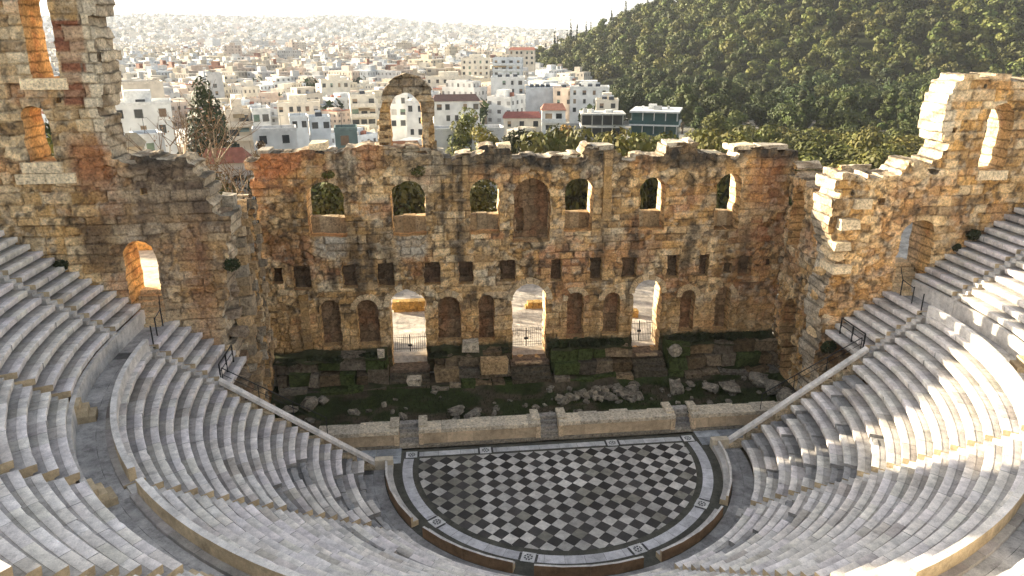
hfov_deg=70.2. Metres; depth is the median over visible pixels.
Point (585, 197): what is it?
leafy tree
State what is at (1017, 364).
block steps
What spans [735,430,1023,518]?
stairway
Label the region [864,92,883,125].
pine tree
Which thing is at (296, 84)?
town block
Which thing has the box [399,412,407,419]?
scattered stone
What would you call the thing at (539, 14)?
sky
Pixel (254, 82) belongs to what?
town block
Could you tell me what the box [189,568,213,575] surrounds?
block steps
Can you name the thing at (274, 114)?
town block
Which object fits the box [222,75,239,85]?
town block
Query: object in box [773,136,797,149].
olive tree
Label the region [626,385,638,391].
fallen stone
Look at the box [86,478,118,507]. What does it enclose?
block steps
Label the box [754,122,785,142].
olive tree
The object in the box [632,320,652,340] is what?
barred gate
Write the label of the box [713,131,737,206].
olive tree
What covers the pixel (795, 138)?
olive tree
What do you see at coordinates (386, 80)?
town block
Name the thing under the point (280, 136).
town house
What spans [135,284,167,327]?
stone steps
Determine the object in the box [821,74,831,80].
pine tree
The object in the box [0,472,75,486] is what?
stairway
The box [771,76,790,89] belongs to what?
pine tree
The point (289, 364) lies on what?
weed clump
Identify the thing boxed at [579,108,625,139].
modern house
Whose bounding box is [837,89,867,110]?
pine tree
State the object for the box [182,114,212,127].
town block
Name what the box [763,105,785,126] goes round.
pine tree
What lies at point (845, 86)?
pine tree
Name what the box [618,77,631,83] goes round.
pine tree
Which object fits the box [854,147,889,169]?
olive tree
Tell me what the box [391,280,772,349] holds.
forecourt paving
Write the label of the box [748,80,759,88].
pine tree
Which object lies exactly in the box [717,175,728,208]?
leafy tree
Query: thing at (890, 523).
seating wedge
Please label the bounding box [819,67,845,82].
pine tree
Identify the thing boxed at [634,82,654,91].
pine tree
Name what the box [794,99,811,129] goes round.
pine tree
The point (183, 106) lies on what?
town block
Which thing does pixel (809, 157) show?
olive tree
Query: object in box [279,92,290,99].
town block
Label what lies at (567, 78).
town block
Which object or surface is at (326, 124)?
window
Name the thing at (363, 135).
town block
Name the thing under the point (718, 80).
pine tree
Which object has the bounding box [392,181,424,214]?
leafy tree
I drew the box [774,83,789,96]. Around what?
pine tree
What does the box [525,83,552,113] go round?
town house
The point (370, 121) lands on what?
window
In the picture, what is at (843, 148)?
olive tree
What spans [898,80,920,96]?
pine tree
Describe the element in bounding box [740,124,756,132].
olive tree
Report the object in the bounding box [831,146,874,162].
olive tree
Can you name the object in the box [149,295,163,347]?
guard rail
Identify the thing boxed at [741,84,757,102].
pine tree
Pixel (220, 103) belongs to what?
town block
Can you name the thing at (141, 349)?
parapet
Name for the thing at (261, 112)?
town house
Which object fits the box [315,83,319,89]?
town block
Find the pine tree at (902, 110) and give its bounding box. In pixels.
[893,99,921,124]
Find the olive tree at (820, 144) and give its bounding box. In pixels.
[802,138,826,151]
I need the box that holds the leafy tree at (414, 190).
[409,183,424,210]
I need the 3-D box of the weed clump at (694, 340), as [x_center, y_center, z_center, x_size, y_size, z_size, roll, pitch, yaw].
[14.914,4.362,60.930,1.822,0.907,1.060,-2,19,-6]
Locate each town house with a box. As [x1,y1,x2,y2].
[115,89,177,153]
[121,72,164,98]
[124,133,145,153]
[129,117,165,151]
[202,147,257,222]
[205,68,224,98]
[223,98,254,177]
[249,96,271,125]
[251,119,297,157]
[276,94,319,129]
[288,110,309,147]
[308,107,330,145]
[319,74,350,96]
[334,112,357,148]
[348,86,377,138]
[390,93,407,140]
[393,140,418,212]
[405,96,421,137]
[425,71,472,87]
[432,94,480,125]
[434,124,503,193]
[461,54,489,77]
[471,78,490,82]
[491,72,524,94]
[492,57,522,75]
[502,111,540,134]
[509,47,535,71]
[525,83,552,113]
[540,103,565,137]
[553,83,569,120]
[569,80,609,123]
[596,92,618,109]
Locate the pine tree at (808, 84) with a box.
[800,80,815,100]
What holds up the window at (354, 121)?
in the town house at (362, 105)
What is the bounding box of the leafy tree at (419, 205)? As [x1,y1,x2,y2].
[414,195,424,213]
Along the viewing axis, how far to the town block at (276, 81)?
353.57 m
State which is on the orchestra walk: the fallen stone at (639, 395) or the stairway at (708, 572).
the stairway at (708, 572)
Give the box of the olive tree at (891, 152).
[869,145,895,161]
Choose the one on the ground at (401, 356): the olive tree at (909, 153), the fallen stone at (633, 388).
the olive tree at (909, 153)
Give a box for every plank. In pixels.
[515,360,542,364]
[635,352,656,356]
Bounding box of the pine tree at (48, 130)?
[44,122,53,154]
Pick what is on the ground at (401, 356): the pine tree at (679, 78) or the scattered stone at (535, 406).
the pine tree at (679, 78)
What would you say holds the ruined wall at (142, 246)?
on the ground at (401, 356)
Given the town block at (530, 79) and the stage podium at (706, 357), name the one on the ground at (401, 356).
the town block at (530, 79)
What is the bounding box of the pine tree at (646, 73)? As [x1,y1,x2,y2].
[643,68,653,86]
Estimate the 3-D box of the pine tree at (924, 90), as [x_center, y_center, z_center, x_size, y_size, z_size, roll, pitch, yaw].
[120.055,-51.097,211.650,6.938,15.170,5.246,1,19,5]
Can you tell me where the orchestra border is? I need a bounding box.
[402,437,712,563]
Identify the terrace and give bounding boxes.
[139,250,159,284]
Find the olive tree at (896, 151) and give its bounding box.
[881,143,909,156]
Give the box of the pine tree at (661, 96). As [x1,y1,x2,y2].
[645,85,674,104]
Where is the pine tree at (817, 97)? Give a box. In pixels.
[811,90,824,104]
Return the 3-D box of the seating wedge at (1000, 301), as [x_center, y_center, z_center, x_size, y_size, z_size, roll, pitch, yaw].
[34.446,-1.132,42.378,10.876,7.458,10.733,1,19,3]
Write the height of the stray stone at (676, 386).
1.001 m
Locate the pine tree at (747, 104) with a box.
[742,100,755,122]
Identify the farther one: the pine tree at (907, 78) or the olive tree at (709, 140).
the pine tree at (907, 78)
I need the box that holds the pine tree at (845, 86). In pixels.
[840,84,855,90]
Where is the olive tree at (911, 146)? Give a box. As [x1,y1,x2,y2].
[894,143,920,156]
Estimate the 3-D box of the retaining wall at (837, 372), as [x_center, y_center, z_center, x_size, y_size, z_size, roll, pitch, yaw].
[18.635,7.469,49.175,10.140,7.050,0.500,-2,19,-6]
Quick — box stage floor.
[270,363,796,435]
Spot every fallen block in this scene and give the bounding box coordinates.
[748,372,768,379]
[750,374,764,387]
[763,378,780,387]
[766,384,780,395]
[776,391,791,401]
[780,386,793,393]
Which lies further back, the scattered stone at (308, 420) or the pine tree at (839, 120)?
the pine tree at (839, 120)
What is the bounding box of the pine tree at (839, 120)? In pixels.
[821,105,872,133]
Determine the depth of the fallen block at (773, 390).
57.24 m
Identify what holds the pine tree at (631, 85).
on the ground at (401, 356)
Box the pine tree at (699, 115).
[690,106,705,129]
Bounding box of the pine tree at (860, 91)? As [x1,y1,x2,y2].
[838,83,877,112]
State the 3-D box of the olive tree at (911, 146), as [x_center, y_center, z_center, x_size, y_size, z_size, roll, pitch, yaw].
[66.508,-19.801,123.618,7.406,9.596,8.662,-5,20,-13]
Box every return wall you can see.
[221,192,277,408]
[771,160,870,390]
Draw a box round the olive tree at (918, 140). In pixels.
[901,135,924,144]
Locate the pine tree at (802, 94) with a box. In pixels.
[794,89,806,103]
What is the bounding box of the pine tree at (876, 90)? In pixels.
[862,85,881,99]
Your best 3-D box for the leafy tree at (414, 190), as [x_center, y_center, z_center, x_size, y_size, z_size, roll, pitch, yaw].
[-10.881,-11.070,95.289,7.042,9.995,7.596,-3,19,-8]
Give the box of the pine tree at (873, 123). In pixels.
[870,119,882,130]
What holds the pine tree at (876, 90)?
on the ground at (401, 356)
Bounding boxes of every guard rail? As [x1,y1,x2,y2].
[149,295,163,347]
[218,344,233,377]
[839,317,865,347]
[900,268,924,313]
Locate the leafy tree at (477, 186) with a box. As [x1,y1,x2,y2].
[470,181,494,212]
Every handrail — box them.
[221,367,327,433]
[760,337,862,409]
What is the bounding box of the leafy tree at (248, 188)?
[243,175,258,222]
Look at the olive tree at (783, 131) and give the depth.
174.49 m
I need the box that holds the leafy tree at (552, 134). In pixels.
[544,123,566,146]
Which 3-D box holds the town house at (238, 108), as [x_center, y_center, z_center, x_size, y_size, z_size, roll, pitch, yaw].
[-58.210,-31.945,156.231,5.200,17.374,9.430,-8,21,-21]
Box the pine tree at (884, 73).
[873,68,892,90]
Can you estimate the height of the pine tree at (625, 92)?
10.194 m
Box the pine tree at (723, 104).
[693,91,744,128]
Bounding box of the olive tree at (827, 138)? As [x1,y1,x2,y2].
[813,131,844,148]
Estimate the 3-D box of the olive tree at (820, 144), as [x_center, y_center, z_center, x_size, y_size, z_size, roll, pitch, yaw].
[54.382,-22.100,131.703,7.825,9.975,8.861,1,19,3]
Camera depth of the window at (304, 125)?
170.15 m
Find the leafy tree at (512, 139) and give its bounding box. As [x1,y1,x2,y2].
[506,126,531,153]
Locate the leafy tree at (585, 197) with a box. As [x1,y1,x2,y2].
[578,181,587,209]
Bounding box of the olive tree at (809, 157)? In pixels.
[796,151,823,171]
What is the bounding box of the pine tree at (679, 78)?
[670,73,692,83]
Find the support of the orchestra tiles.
on the orchestra bed
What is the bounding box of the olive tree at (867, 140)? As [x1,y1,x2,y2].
[847,130,888,153]
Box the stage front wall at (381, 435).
[319,401,786,451]
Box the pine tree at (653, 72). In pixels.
[650,68,657,76]
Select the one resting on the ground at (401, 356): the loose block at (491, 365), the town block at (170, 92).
the town block at (170, 92)
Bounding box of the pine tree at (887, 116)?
[875,92,904,129]
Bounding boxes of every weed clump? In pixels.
[52,259,68,269]
[223,258,240,272]
[280,358,297,366]
[321,170,334,178]
[324,355,343,363]
[358,351,376,357]
[410,165,424,176]
[428,351,447,358]
[498,347,511,352]
[548,339,567,348]
[562,339,579,347]
[577,337,594,346]
[590,338,610,347]
[605,338,624,345]
[666,333,686,340]
[680,335,700,343]
[693,332,713,340]
[709,332,724,339]
[724,331,744,340]
[740,331,756,338]
[751,330,769,337]
[820,340,836,353]
[952,243,961,251]
[965,229,981,240]
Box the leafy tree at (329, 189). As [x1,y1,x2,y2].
[311,182,343,214]
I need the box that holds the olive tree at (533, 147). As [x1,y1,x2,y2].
[495,126,550,201]
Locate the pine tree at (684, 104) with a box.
[662,94,709,128]
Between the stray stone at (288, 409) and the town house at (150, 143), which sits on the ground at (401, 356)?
the town house at (150, 143)
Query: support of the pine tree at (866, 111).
on the ground at (401, 356)
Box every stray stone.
[282,405,297,412]
[300,396,317,411]
[317,395,328,404]
[447,405,464,415]
[464,408,481,418]
[669,378,683,395]
[686,380,694,386]
[702,382,718,393]
[719,381,740,393]
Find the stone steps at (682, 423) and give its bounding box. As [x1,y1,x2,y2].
[672,405,690,432]
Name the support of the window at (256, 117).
in the town house at (261, 112)
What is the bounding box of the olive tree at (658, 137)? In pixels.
[643,130,678,206]
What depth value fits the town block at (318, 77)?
375.28 m
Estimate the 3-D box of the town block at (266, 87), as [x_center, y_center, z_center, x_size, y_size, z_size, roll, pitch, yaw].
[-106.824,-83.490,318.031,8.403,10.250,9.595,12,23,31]
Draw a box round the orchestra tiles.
[418,443,696,550]
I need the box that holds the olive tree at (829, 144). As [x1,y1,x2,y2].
[824,141,838,149]
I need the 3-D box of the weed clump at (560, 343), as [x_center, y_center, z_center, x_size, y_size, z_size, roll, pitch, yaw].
[3.747,4.615,59.816,1.825,0.852,0.961,-2,19,-6]
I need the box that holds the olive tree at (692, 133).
[681,129,700,138]
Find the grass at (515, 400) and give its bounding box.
[277,374,794,434]
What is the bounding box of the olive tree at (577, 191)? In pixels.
[539,128,587,209]
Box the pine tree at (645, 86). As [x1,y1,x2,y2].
[641,80,650,106]
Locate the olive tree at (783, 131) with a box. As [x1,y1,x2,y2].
[777,126,789,134]
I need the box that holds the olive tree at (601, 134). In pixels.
[594,131,611,142]
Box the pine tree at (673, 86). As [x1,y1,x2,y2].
[665,76,677,96]
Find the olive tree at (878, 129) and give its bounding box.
[859,125,883,138]
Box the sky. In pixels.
[39,0,676,30]
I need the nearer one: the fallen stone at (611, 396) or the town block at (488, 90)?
the fallen stone at (611, 396)
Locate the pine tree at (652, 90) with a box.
[646,87,657,98]
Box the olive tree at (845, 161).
[822,158,871,170]
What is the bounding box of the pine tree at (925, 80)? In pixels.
[918,72,932,87]
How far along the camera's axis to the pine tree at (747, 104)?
251.07 m
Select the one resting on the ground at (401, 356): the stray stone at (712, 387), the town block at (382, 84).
the town block at (382, 84)
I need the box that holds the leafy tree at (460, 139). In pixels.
[445,107,486,155]
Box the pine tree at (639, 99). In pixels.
[625,90,650,117]
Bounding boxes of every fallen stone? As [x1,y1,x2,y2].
[555,394,564,400]
[557,397,569,405]
[573,392,580,400]
[576,391,589,396]
[588,390,598,395]
[591,385,601,391]
[595,394,603,401]
[602,386,608,391]
[603,392,618,400]
[616,388,627,393]
[623,392,631,399]
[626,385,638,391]
[635,391,643,400]
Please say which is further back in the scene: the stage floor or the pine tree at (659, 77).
the pine tree at (659, 77)
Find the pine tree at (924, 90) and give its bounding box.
[911,85,928,121]
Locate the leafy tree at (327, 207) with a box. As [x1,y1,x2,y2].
[312,192,343,214]
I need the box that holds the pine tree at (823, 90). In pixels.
[813,81,836,105]
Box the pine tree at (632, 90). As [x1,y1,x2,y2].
[618,88,636,99]
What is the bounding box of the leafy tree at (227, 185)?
[215,173,240,194]
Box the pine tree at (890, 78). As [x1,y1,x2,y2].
[883,76,893,89]
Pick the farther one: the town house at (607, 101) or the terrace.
the town house at (607, 101)
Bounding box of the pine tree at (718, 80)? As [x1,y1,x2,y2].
[710,77,722,87]
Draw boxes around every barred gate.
[393,334,425,350]
[518,327,542,345]
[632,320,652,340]
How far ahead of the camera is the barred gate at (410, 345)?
61.63 m
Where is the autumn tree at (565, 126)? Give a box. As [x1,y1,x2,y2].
[560,124,570,135]
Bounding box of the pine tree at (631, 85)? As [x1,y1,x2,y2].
[628,82,634,88]
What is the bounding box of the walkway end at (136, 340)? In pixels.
[120,296,950,352]
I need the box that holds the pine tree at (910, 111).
[897,104,917,128]
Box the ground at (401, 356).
[49,0,1023,474]
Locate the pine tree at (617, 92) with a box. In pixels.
[612,87,626,96]
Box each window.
[116,109,124,118]
[133,109,143,118]
[140,125,147,129]
[145,142,155,149]
[158,108,166,117]
[158,124,166,133]
[229,129,239,135]
[231,168,244,181]
[238,114,248,121]
[253,114,260,122]
[258,135,267,144]
[262,114,269,121]
[281,134,290,143]
[301,120,306,127]
[311,122,318,128]
[323,121,329,128]
[340,135,349,145]
[351,109,358,113]
[352,119,359,123]
[361,119,367,123]
[368,98,374,102]
[368,119,375,123]
[370,108,375,112]
[391,109,396,114]
[391,120,396,126]
[400,109,405,114]
[400,120,405,125]
[408,105,412,111]
[436,104,441,110]
[445,104,449,109]
[473,103,478,109]
[533,121,538,126]
[545,113,551,118]
[556,113,561,118]
[599,103,603,108]
[610,103,615,108]
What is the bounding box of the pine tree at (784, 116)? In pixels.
[769,100,808,131]
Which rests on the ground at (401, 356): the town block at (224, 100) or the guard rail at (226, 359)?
the town block at (224, 100)
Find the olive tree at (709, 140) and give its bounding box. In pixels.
[692,128,729,208]
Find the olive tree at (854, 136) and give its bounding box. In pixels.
[847,131,865,145]
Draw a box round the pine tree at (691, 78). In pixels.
[682,74,694,83]
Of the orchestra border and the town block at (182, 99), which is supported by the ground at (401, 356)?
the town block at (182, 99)
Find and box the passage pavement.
[343,427,757,463]
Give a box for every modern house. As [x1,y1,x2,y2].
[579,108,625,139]
[628,104,682,139]
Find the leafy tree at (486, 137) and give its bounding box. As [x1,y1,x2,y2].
[469,126,500,211]
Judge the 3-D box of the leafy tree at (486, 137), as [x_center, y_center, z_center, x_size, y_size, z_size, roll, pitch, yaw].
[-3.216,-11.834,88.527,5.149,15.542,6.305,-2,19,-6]
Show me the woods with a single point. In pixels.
(586, 52)
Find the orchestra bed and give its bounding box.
[384,433,731,575]
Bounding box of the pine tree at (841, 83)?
[837,80,845,87]
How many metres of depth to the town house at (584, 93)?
251.51 m
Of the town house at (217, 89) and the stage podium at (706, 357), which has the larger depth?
the town house at (217, 89)
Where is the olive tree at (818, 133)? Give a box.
[798,126,828,146]
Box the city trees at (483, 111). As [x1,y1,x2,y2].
[41,12,595,127]
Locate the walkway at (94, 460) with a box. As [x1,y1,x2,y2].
[76,316,1023,575]
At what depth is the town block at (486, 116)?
249.52 m
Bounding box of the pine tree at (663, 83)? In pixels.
[658,81,667,94]
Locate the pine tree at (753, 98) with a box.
[750,93,765,101]
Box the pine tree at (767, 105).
[752,91,792,120]
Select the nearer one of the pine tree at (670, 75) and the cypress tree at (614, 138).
the cypress tree at (614, 138)
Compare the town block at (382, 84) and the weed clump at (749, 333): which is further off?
the town block at (382, 84)
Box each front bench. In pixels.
[385,461,418,527]
[422,526,514,572]
[534,556,643,575]
[656,506,723,561]
[712,441,731,505]
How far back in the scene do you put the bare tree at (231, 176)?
76.89 m
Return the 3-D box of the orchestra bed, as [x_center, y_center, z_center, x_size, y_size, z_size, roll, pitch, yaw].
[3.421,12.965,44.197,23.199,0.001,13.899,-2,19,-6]
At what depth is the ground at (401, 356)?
378.14 m
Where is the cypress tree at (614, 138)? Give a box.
[612,124,616,148]
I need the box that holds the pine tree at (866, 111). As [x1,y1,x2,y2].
[860,109,868,121]
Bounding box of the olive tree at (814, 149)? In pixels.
[794,142,830,166]
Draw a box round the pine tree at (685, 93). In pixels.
[667,83,698,133]
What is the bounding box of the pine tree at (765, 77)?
[762,72,769,82]
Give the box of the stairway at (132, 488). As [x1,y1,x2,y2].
[127,483,410,537]
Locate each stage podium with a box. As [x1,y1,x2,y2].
[273,347,388,395]
[431,343,511,390]
[550,337,633,382]
[662,329,778,378]
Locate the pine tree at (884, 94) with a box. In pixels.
[880,87,897,131]
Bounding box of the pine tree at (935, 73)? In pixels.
[927,68,940,83]
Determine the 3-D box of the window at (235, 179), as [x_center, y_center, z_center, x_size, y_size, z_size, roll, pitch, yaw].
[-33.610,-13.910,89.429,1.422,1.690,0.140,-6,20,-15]
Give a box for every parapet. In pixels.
[110,339,151,481]
[135,477,306,575]
[908,477,1023,575]
[925,305,1023,407]
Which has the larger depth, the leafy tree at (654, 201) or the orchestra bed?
the leafy tree at (654, 201)
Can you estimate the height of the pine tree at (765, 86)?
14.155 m
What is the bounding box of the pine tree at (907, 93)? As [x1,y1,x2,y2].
[899,91,912,99]
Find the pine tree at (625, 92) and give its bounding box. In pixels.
[620,87,645,103]
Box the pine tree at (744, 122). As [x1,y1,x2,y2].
[726,105,750,126]
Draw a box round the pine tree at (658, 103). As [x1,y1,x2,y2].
[645,98,667,106]
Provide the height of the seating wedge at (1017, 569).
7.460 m
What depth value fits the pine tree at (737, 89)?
278.87 m
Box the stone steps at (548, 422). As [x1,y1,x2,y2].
[539,412,558,439]
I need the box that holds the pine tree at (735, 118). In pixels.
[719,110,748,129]
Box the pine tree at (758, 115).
[745,104,766,130]
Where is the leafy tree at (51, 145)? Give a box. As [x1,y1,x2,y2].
[47,133,53,156]
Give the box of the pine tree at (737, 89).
[719,82,745,104]
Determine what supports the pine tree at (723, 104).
on the ground at (401, 356)
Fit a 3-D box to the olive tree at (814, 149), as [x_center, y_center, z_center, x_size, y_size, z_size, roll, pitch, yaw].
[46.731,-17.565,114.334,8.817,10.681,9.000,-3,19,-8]
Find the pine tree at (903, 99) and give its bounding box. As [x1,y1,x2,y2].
[875,93,912,122]
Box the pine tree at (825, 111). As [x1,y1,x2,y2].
[811,96,834,129]
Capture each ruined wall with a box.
[137,241,152,250]
[392,298,424,311]
[525,299,541,308]
[633,308,638,317]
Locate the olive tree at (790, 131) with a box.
[785,128,801,139]
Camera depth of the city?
986.29 m
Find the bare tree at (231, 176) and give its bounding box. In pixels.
[186,134,258,198]
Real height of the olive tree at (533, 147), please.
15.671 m
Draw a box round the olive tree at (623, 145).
[582,126,649,208]
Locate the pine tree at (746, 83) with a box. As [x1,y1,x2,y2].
[735,78,758,92]
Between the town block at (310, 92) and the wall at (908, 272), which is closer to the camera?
the wall at (908, 272)
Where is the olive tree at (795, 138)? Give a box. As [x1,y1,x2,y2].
[789,131,819,148]
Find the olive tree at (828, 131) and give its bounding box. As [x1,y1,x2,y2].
[822,129,837,137]
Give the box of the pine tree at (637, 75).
[633,70,642,84]
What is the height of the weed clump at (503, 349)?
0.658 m
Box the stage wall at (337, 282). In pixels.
[244,72,797,376]
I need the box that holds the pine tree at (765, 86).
[754,80,774,102]
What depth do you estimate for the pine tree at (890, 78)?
309.41 m
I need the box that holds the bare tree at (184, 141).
[122,81,260,169]
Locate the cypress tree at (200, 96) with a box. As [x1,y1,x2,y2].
[182,76,255,198]
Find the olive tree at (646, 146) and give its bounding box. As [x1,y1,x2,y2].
[619,128,657,208]
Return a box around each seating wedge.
[0,283,109,398]
[0,379,79,484]
[0,469,183,575]
[105,352,391,529]
[111,573,202,575]
[129,486,509,575]
[629,568,760,575]
[674,432,1023,575]
[741,317,1023,505]
[961,261,1023,341]
[996,559,1023,575]
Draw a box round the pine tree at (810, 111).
[783,101,817,129]
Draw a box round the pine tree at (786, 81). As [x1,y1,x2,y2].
[782,78,790,85]
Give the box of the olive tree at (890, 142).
[878,137,900,148]
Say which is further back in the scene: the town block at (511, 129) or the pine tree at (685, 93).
the pine tree at (685, 93)
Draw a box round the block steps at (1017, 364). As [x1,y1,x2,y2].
[1009,354,1023,372]
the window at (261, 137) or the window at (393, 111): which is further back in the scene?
the window at (393, 111)
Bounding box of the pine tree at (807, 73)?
[799,66,815,87]
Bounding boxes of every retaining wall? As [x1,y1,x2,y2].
[218,377,393,470]
[710,346,868,448]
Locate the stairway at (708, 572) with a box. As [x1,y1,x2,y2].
[663,568,768,575]
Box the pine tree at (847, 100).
[835,90,857,123]
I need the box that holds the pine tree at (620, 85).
[613,82,627,90]
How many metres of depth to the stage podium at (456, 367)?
59.01 m
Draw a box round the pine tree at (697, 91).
[691,82,702,98]
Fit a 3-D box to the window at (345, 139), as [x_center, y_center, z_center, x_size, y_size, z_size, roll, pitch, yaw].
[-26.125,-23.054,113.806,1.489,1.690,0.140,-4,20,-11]
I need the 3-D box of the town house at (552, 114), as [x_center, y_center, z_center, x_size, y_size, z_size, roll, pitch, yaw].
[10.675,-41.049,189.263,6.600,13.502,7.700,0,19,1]
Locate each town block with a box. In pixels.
[41,111,48,137]
[144,77,165,82]
[163,83,179,89]
[163,86,179,98]
[165,95,187,128]
[168,78,193,83]
[171,98,193,107]
[173,88,195,97]
[175,128,206,143]
[179,81,203,91]
[182,94,195,101]
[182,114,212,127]
[186,107,221,116]
[201,83,231,100]
[207,100,223,111]
[212,98,229,104]
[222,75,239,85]
[224,99,260,105]
[230,78,260,84]
[230,94,244,98]
[231,80,259,97]
[245,92,282,106]
[257,84,274,91]
[260,76,294,86]
[270,83,291,95]
[270,102,278,124]
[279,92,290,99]
[287,86,322,103]
[290,82,305,86]
[296,76,317,83]
[313,75,324,82]
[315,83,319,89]
[321,107,350,127]
[323,92,348,108]
[330,127,377,145]
[350,81,362,91]
[357,80,373,90]
[357,125,374,131]
[359,77,380,83]
[365,90,382,103]
[375,71,400,81]
[375,99,381,128]
[376,78,390,82]
[376,82,388,86]
[398,137,421,144]
[407,89,439,97]
[432,85,445,93]
[442,80,486,100]
[479,101,486,124]
[481,81,490,85]
[487,86,490,95]
[487,89,525,124]
[504,128,536,149]
[506,126,537,134]
[523,71,531,77]
[525,77,541,83]
[528,80,557,85]
[539,83,568,85]
[552,73,577,80]
[558,76,580,83]
[563,81,579,85]
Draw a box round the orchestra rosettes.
[404,435,709,562]
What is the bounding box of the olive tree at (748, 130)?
[724,125,765,142]
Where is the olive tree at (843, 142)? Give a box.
[837,138,854,150]
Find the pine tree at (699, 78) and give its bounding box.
[694,75,705,82]
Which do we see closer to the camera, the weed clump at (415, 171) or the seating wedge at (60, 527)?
the seating wedge at (60, 527)
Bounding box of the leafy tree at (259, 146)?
[254,140,265,157]
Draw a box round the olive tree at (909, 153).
[902,150,917,157]
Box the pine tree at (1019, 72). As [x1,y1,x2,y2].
[1011,65,1023,76]
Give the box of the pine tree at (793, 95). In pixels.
[777,83,816,116]
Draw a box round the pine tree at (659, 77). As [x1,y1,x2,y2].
[652,70,667,86]
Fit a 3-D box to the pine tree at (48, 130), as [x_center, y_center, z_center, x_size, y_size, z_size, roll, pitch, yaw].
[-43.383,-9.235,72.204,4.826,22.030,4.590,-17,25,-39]
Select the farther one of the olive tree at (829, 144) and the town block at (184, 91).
the town block at (184, 91)
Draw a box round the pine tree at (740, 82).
[721,79,745,95]
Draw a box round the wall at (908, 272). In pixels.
[891,257,916,295]
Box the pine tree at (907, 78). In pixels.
[895,72,923,93]
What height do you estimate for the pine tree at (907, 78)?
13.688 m
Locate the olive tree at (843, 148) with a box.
[823,141,855,164]
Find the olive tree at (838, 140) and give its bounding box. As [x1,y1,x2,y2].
[824,133,842,141]
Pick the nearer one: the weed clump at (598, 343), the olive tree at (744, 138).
the weed clump at (598, 343)
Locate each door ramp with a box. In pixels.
[389,361,429,388]
[510,354,551,383]
[630,345,667,377]
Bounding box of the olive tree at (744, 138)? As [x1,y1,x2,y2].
[726,132,753,181]
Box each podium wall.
[66,301,1023,575]
[113,310,145,352]
[911,279,955,315]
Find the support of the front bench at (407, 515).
on the orchestra bed
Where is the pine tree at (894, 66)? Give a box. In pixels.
[889,60,901,82]
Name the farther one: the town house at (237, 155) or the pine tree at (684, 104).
the pine tree at (684, 104)
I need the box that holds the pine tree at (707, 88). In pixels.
[697,79,719,114]
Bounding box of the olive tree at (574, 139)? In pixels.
[563,126,593,207]
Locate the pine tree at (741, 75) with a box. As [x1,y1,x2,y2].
[733,72,747,79]
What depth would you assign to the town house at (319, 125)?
173.53 m
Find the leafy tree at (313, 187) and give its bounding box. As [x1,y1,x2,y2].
[311,182,333,197]
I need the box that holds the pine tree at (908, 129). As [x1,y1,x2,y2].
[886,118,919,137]
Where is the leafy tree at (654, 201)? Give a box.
[647,182,657,208]
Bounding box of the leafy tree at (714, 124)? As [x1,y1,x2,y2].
[698,111,734,139]
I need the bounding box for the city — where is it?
[42,12,591,82]
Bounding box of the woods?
[535,0,1023,87]
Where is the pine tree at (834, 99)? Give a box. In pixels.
[813,87,860,121]
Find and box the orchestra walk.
[363,448,753,575]
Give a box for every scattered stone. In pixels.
[304,418,314,422]
[348,409,360,415]
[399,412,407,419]
[532,404,539,408]
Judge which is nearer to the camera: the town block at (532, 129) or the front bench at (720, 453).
the front bench at (720, 453)
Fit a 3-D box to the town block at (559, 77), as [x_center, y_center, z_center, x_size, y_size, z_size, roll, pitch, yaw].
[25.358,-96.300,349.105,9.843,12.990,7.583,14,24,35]
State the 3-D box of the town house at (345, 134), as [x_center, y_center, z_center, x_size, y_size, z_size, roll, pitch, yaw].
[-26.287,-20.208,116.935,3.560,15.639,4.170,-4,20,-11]
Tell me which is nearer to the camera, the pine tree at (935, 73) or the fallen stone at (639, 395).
the fallen stone at (639, 395)
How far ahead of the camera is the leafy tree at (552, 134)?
92.80 m
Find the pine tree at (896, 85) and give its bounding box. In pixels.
[881,80,913,95]
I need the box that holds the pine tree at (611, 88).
[609,83,616,93]
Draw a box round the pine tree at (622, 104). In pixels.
[614,93,632,120]
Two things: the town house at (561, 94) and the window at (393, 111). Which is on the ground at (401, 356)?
the town house at (561, 94)
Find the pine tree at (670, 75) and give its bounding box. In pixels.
[664,70,674,79]
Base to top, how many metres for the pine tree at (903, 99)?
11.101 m
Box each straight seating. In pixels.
[0,230,140,340]
[148,320,246,390]
[825,291,927,363]
[915,207,1023,302]
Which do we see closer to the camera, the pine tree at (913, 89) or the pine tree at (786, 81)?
the pine tree at (913, 89)
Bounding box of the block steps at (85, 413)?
[74,397,97,424]
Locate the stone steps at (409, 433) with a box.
[399,420,418,448]
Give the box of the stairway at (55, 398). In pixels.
[0,377,58,400]
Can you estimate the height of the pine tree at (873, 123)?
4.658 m
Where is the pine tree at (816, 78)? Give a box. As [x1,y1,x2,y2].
[801,72,827,87]
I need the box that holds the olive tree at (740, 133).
[724,130,755,142]
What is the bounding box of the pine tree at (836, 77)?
[826,73,841,89]
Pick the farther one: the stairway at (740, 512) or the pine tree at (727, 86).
the pine tree at (727, 86)
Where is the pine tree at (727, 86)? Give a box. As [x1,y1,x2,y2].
[720,79,734,100]
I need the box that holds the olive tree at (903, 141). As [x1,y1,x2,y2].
[889,136,913,147]
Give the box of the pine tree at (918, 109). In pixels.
[905,102,922,134]
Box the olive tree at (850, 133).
[839,130,857,143]
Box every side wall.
[0,0,254,401]
[796,72,1023,398]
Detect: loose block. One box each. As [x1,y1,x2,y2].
[377,349,384,358]
[406,375,421,385]
[462,338,478,351]
[480,355,508,374]
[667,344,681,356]
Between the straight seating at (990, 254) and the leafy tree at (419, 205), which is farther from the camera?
the leafy tree at (419, 205)
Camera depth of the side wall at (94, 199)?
44.43 m
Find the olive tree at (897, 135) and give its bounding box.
[886,132,908,142]

